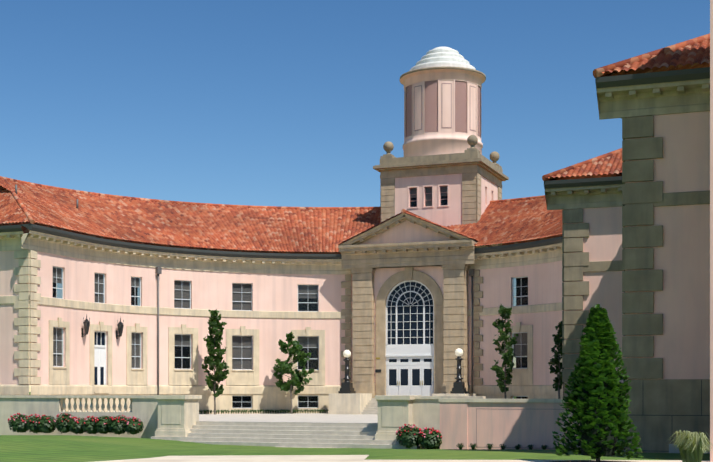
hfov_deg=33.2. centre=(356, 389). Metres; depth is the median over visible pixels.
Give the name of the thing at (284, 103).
sky
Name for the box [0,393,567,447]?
stone
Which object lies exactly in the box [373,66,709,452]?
stone trim
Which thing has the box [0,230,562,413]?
stone building trim
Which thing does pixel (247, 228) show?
roof tiles
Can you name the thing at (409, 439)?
bushes
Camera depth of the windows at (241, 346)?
89.03 m
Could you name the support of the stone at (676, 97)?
on the stucco at (683, 300)
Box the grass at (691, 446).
[668,430,712,461]
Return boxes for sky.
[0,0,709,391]
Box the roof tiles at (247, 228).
[0,40,709,251]
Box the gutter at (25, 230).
[0,222,561,267]
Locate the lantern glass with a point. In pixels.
(88, 327)
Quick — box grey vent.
[669,444,709,453]
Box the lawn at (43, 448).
[0,392,709,461]
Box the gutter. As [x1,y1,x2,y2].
[0,67,709,258]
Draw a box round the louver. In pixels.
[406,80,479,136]
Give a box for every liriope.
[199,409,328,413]
[458,443,577,449]
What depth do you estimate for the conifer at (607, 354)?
33.47 m
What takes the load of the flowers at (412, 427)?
on the bushes at (409, 439)
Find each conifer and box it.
[552,304,643,458]
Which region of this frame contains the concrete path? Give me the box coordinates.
[94,455,709,461]
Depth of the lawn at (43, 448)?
40.78 m
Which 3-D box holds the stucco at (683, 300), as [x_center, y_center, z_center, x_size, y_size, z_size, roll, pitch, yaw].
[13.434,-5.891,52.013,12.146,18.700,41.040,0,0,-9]
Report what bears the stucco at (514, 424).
on the lawn at (43, 448)
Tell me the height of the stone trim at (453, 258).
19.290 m
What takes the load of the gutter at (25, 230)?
on the stucco building walls
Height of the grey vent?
0.900 m
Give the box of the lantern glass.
[84,323,122,333]
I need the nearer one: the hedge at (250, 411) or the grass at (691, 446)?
the grass at (691, 446)
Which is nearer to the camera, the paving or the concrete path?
the concrete path
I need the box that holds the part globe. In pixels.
[343,348,462,356]
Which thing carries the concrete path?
on the lawn at (43, 448)
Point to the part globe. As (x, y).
(458, 352)
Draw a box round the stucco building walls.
[0,69,563,391]
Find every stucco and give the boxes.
[440,402,580,449]
[564,0,712,461]
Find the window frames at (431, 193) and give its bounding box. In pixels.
[410,186,447,205]
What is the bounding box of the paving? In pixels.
[199,413,377,422]
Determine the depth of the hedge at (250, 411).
90.39 m
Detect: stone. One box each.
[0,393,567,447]
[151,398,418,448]
[545,79,709,209]
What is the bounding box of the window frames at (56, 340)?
[53,266,527,407]
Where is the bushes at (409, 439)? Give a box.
[8,413,441,448]
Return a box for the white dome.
[410,47,475,70]

